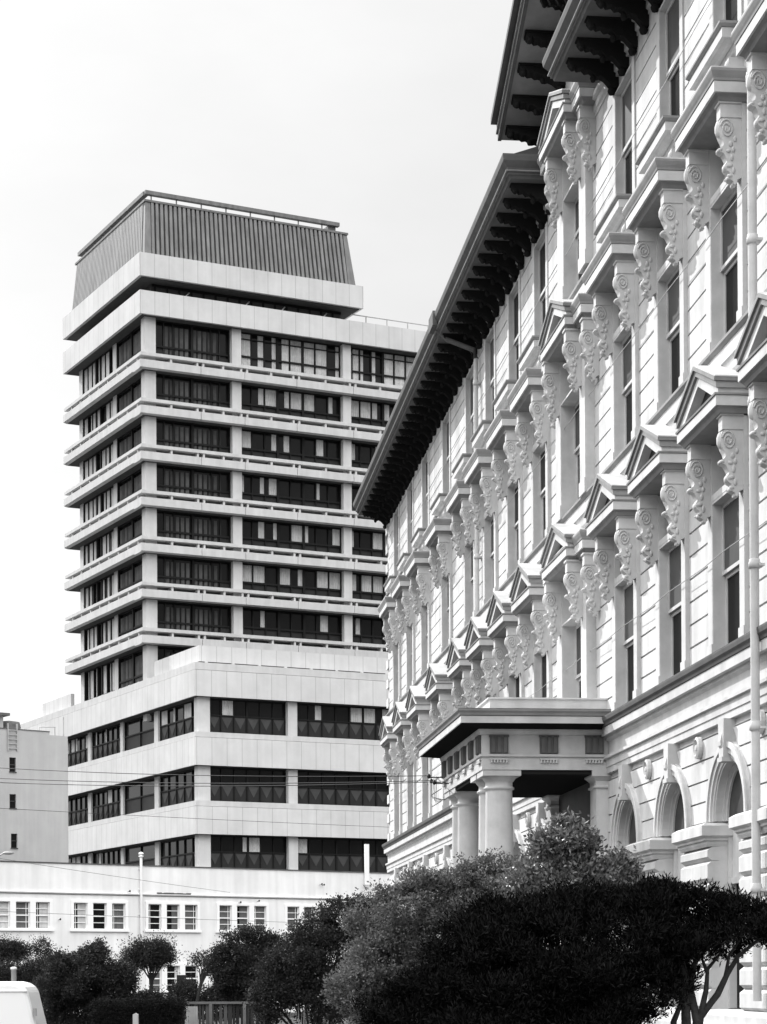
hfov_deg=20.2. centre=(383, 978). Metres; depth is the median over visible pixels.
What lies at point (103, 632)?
window
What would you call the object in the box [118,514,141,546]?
window
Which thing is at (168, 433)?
window
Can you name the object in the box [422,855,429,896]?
arched window
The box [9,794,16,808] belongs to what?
window
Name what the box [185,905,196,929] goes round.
window
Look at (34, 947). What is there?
tree
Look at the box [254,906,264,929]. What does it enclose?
window
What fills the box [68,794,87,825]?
window
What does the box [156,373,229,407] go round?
window
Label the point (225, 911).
window
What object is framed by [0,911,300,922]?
power line
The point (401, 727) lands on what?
window
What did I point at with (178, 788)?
window
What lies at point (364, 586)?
window
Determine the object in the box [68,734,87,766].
window
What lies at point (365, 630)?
window
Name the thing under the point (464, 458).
window
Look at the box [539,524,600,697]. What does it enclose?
window
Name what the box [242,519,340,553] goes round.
window
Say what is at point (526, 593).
window
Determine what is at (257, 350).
window
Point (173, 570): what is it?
window
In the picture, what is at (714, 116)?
window
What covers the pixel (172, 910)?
window
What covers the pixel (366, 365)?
window
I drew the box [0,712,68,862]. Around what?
grey building
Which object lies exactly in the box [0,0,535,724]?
sky
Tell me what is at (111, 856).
window
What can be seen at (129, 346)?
window
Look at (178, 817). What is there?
power line
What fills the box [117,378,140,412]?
window
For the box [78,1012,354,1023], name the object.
ground
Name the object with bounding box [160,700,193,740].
window
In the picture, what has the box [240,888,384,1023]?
bush
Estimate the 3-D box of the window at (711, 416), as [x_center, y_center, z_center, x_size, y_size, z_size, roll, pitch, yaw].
[4.389,-6.022,27.692,0.805,3.732,2.100,0,0,-6]
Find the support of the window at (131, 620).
in the office tower
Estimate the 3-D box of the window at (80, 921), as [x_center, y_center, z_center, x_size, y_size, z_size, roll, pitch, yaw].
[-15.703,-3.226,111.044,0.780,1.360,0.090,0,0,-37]
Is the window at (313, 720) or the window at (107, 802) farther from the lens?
the window at (107, 802)
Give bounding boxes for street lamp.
[0,851,13,855]
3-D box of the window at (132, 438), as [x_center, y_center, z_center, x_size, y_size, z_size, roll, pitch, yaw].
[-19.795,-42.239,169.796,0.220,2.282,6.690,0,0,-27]
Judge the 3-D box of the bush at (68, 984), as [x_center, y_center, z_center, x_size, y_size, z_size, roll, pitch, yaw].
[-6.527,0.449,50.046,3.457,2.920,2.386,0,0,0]
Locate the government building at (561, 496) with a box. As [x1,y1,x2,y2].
[353,0,766,1023]
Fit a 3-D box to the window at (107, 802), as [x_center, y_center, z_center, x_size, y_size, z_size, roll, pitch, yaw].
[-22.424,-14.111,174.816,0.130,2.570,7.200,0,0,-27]
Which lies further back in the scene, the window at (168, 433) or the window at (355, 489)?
the window at (355, 489)
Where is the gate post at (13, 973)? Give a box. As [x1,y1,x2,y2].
[11,967,16,980]
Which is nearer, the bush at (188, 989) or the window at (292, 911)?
the bush at (188, 989)
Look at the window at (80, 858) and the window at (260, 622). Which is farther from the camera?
the window at (80, 858)
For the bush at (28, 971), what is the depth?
57.71 m
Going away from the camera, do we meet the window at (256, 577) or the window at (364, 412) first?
the window at (256, 577)
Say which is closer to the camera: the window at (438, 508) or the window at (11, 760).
the window at (438, 508)
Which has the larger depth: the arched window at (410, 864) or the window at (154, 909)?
the window at (154, 909)
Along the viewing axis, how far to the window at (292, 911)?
119.07 m
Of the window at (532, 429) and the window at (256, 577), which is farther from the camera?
the window at (256, 577)
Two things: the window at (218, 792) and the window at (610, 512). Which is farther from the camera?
the window at (218, 792)
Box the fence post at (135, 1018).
[133,1013,138,1023]
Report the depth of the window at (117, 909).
112.41 m
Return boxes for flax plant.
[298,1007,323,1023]
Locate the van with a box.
[0,981,46,1023]
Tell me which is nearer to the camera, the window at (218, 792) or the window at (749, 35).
the window at (749, 35)
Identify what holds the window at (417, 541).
in the government building at (561, 496)
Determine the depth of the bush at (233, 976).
47.62 m
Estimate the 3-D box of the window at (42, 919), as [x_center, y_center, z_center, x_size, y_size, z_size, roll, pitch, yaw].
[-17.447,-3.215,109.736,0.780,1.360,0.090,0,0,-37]
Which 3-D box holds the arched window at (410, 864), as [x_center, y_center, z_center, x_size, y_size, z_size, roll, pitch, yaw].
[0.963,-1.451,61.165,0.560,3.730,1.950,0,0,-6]
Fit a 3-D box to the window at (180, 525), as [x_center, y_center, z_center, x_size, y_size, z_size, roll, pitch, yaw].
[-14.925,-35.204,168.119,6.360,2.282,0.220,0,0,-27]
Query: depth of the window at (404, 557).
61.70 m
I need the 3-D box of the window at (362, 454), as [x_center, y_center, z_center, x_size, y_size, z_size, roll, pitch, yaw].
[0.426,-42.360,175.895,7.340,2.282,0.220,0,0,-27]
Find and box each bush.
[0,949,62,1002]
[32,935,176,1023]
[162,975,254,1023]
[197,922,290,1023]
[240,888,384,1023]
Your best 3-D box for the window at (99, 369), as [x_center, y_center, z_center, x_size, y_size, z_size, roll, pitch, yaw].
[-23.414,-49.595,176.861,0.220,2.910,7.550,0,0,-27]
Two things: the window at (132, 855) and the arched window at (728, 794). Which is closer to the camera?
the arched window at (728, 794)
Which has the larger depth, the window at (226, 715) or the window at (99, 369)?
the window at (99, 369)
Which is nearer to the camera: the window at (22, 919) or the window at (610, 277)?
the window at (610, 277)
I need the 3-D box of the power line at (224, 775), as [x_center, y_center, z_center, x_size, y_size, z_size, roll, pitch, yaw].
[-4.353,-4.175,42.988,13.157,1.076,0.013,0,0,38]
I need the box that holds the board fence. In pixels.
[182,1001,267,1023]
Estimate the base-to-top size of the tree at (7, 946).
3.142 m
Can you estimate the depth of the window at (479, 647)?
46.37 m
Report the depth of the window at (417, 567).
57.45 m
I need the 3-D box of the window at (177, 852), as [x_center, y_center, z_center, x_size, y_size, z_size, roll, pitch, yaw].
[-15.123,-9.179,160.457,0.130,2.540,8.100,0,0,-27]
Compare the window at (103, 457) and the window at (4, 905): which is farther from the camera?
the window at (103, 457)
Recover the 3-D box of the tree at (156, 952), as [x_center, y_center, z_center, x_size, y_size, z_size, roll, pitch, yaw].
[-5.685,0.278,52.066,1.852,3.162,1.906,0,0,0]
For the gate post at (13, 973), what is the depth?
56.94 m
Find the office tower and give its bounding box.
[20,190,428,871]
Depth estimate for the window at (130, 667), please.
170.57 m
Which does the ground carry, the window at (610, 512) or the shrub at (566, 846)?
the shrub at (566, 846)
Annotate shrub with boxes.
[314,846,533,1023]
[347,870,766,1023]
[490,806,652,943]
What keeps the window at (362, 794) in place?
in the office tower
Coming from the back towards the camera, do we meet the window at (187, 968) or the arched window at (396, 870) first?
the window at (187, 968)
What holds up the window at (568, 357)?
in the government building at (561, 496)
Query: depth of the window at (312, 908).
119.72 m
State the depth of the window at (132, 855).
167.92 m
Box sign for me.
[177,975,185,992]
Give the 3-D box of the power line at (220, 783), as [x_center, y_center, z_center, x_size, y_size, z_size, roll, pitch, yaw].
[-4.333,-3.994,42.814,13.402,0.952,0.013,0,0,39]
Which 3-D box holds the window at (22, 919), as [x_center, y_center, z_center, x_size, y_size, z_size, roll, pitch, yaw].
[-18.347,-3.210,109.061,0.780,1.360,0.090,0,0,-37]
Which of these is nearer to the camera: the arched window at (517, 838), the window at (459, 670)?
the arched window at (517, 838)
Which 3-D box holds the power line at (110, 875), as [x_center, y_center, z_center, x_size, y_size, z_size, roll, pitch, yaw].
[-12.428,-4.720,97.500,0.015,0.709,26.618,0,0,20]
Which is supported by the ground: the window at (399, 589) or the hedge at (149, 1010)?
the hedge at (149, 1010)
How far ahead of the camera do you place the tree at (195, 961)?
50.97 m
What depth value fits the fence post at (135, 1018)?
43.94 m
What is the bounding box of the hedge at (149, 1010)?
[88,993,188,1023]
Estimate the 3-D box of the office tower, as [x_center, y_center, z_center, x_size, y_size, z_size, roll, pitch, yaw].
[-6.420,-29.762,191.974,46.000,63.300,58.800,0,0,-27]
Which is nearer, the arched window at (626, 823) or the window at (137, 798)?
the arched window at (626, 823)
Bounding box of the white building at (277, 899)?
[0,844,389,1014]
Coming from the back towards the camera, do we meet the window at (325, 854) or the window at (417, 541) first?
the window at (325, 854)
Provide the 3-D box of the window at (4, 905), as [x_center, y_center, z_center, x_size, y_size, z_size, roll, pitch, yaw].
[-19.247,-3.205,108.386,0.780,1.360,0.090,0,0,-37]
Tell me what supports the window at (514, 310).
in the government building at (561, 496)
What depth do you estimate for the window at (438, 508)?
54.10 m
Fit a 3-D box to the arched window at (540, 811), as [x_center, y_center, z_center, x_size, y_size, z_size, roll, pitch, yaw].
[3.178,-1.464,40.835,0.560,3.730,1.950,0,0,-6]
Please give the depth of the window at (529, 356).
41.19 m
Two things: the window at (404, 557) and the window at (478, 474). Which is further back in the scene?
the window at (404, 557)
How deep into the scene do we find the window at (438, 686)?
53.11 m
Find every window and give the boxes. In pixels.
[0,901,8,927]
[9,757,16,772]
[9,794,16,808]
[11,834,17,848]
[16,902,28,928]
[36,902,48,928]
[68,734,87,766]
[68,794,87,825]
[69,854,87,862]
[74,903,86,928]
[83,347,112,393]
[83,398,112,436]
[83,442,112,479]
[83,485,113,522]
[84,529,113,565]
[84,573,113,608]
[84,617,113,651]
[84,660,114,700]
[92,724,119,759]
[92,786,120,820]
[93,849,120,863]
[93,903,105,928]
[112,903,124,929]
[117,325,140,367]
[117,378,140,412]
[117,423,141,457]
[117,468,141,502]
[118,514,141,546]
[118,559,141,591]
[118,604,142,636]
[118,649,142,688]
[124,713,153,750]
[125,778,154,814]
[125,843,154,864]
[149,904,159,929]
[149,966,160,991]
[156,320,229,362]
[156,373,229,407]
[156,419,229,452]
[157,465,230,497]
[157,510,230,542]
[157,556,230,587]
[157,601,230,632]
[158,647,186,659]
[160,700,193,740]
[160,768,194,807]
[161,836,194,866]
[167,904,178,929]
[167,966,178,990]
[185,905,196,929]
[185,966,196,983]
[210,698,285,735]
[210,767,285,802]
[211,835,286,868]
[220,905,230,930]
[237,906,247,928]
[241,332,339,377]
[241,384,340,421]
[242,429,340,465]
[242,474,340,509]
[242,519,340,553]
[242,563,341,597]
[243,608,341,641]
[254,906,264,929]
[287,907,297,929]
[297,703,388,739]
[298,771,388,806]
[298,838,387,871]
[304,907,314,927]
[351,348,414,385]
[351,399,394,426]
[351,442,377,468]
[352,486,359,510]
[352,529,387,557]
[352,573,387,600]
[352,616,385,644]
[378,596,401,706]
[379,716,402,837]
[383,504,399,595]
[390,575,415,692]
[391,702,416,829]
[394,868,401,908]
[396,477,413,574]
[404,551,431,675]
[405,686,432,821]
[407,862,413,904]
[410,447,429,550]
[422,518,453,653]
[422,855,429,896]
[424,663,452,809]
[429,404,451,517]
[442,845,451,890]
[444,480,474,627]
[445,638,475,708]
[451,361,473,479]
[462,448,498,606]
[464,617,499,704]
[470,318,496,447]
[483,409,523,580]
[485,591,524,696]
[492,270,521,410]
[507,367,551,552]
[509,563,553,697]
[513,814,525,859]
[516,222,548,370]
[532,803,545,853]
[537,82,597,298]
[538,293,598,523]
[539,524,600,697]
[581,232,640,462]
[584,474,642,710]
[593,56,636,243]
[610,764,643,947]
[622,157,689,414]
[624,425,691,685]
[635,0,685,173]
[653,743,692,1004]
[671,65,747,356]
[673,365,749,655]
[685,0,743,90]
[705,718,750,1007]
[731,0,766,144]
[734,292,766,471]
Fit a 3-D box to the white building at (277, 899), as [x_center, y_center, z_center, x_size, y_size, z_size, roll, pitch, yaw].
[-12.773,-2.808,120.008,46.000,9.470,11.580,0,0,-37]
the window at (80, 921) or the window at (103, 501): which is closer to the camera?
the window at (80, 921)
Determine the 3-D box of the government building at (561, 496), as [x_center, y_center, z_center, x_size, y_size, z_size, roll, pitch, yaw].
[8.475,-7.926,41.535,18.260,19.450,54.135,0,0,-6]
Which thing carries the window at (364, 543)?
in the office tower
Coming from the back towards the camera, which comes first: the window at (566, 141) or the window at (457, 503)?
the window at (457, 503)
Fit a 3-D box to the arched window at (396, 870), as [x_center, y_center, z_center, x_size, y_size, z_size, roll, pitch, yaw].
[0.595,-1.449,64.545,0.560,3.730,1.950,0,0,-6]
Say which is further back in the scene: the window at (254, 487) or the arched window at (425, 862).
the window at (254, 487)
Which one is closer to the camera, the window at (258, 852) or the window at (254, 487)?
the window at (258, 852)
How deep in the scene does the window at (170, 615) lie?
168.09 m
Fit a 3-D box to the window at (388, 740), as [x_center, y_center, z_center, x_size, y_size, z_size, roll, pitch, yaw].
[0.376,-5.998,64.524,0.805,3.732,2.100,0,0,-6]
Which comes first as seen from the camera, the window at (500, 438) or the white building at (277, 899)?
the window at (500, 438)
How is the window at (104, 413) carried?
in the office tower
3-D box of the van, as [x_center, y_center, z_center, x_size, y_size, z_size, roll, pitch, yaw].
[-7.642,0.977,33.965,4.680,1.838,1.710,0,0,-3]
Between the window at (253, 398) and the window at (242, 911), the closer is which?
the window at (242, 911)
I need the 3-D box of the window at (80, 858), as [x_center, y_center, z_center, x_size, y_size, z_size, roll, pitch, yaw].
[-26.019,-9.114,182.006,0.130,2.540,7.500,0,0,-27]
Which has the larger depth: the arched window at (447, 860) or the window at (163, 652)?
the window at (163, 652)
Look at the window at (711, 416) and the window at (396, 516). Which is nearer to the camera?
the window at (711, 416)
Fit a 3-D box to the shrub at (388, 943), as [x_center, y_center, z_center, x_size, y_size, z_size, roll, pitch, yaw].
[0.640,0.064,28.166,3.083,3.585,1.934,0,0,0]
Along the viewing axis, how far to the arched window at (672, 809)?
31.06 m
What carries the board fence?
on the ground
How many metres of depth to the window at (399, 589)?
61.08 m
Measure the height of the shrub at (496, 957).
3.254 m
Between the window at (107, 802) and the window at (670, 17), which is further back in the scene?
the window at (107, 802)
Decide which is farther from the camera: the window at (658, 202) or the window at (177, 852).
the window at (177, 852)
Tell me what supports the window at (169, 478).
in the office tower
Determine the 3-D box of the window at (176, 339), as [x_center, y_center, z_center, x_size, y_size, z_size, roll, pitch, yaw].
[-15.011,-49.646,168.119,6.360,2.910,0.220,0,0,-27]
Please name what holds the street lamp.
on the road
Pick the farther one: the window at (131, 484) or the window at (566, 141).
the window at (131, 484)
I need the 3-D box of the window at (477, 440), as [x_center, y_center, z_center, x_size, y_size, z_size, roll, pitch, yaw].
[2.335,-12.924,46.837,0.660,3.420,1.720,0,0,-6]
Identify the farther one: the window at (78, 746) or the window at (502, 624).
the window at (78, 746)
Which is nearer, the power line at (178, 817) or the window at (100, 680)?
the power line at (178, 817)
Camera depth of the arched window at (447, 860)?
53.62 m
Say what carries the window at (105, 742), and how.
in the office tower
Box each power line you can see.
[0,778,429,783]
[0,781,436,785]
[0,808,377,826]
[0,858,229,892]
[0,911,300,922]
[4,768,426,776]
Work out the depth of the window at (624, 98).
33.84 m
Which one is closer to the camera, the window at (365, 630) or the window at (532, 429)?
the window at (532, 429)
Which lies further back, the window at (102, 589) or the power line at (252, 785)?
the window at (102, 589)
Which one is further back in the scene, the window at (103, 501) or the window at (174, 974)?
the window at (103, 501)
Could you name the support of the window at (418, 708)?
in the government building at (561, 496)
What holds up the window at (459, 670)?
in the government building at (561, 496)
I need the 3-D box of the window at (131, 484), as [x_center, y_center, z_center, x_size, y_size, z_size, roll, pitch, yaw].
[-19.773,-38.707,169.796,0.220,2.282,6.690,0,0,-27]
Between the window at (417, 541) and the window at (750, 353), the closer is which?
the window at (750, 353)
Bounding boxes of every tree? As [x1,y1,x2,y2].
[0,932,29,963]
[11,933,55,961]
[113,925,185,988]
[183,945,211,1005]
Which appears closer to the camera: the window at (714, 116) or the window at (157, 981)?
the window at (714, 116)
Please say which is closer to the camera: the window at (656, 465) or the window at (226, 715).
the window at (656, 465)
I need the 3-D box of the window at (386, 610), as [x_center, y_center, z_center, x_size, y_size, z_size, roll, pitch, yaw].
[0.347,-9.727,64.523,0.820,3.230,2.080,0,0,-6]
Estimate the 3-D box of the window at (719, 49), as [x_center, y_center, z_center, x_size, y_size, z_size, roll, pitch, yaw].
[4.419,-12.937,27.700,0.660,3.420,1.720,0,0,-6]
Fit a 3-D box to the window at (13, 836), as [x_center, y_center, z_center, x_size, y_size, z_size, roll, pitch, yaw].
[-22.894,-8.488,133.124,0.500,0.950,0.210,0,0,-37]
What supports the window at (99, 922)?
in the white building at (277, 899)
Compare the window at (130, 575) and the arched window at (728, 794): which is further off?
the window at (130, 575)
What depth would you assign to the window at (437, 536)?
53.48 m
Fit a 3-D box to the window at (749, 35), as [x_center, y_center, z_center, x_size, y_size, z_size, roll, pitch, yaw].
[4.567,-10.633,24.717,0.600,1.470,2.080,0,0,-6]
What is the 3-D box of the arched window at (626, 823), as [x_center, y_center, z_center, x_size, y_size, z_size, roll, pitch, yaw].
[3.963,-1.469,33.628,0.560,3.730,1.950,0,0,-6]
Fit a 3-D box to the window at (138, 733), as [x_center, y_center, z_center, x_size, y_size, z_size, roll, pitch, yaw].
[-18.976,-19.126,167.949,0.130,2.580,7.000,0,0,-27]
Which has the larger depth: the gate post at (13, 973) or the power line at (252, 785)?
the gate post at (13, 973)
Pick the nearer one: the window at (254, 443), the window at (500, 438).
the window at (500, 438)
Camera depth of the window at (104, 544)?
177.23 m
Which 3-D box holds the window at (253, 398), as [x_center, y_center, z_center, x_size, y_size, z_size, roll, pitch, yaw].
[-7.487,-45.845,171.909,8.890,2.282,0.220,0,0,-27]

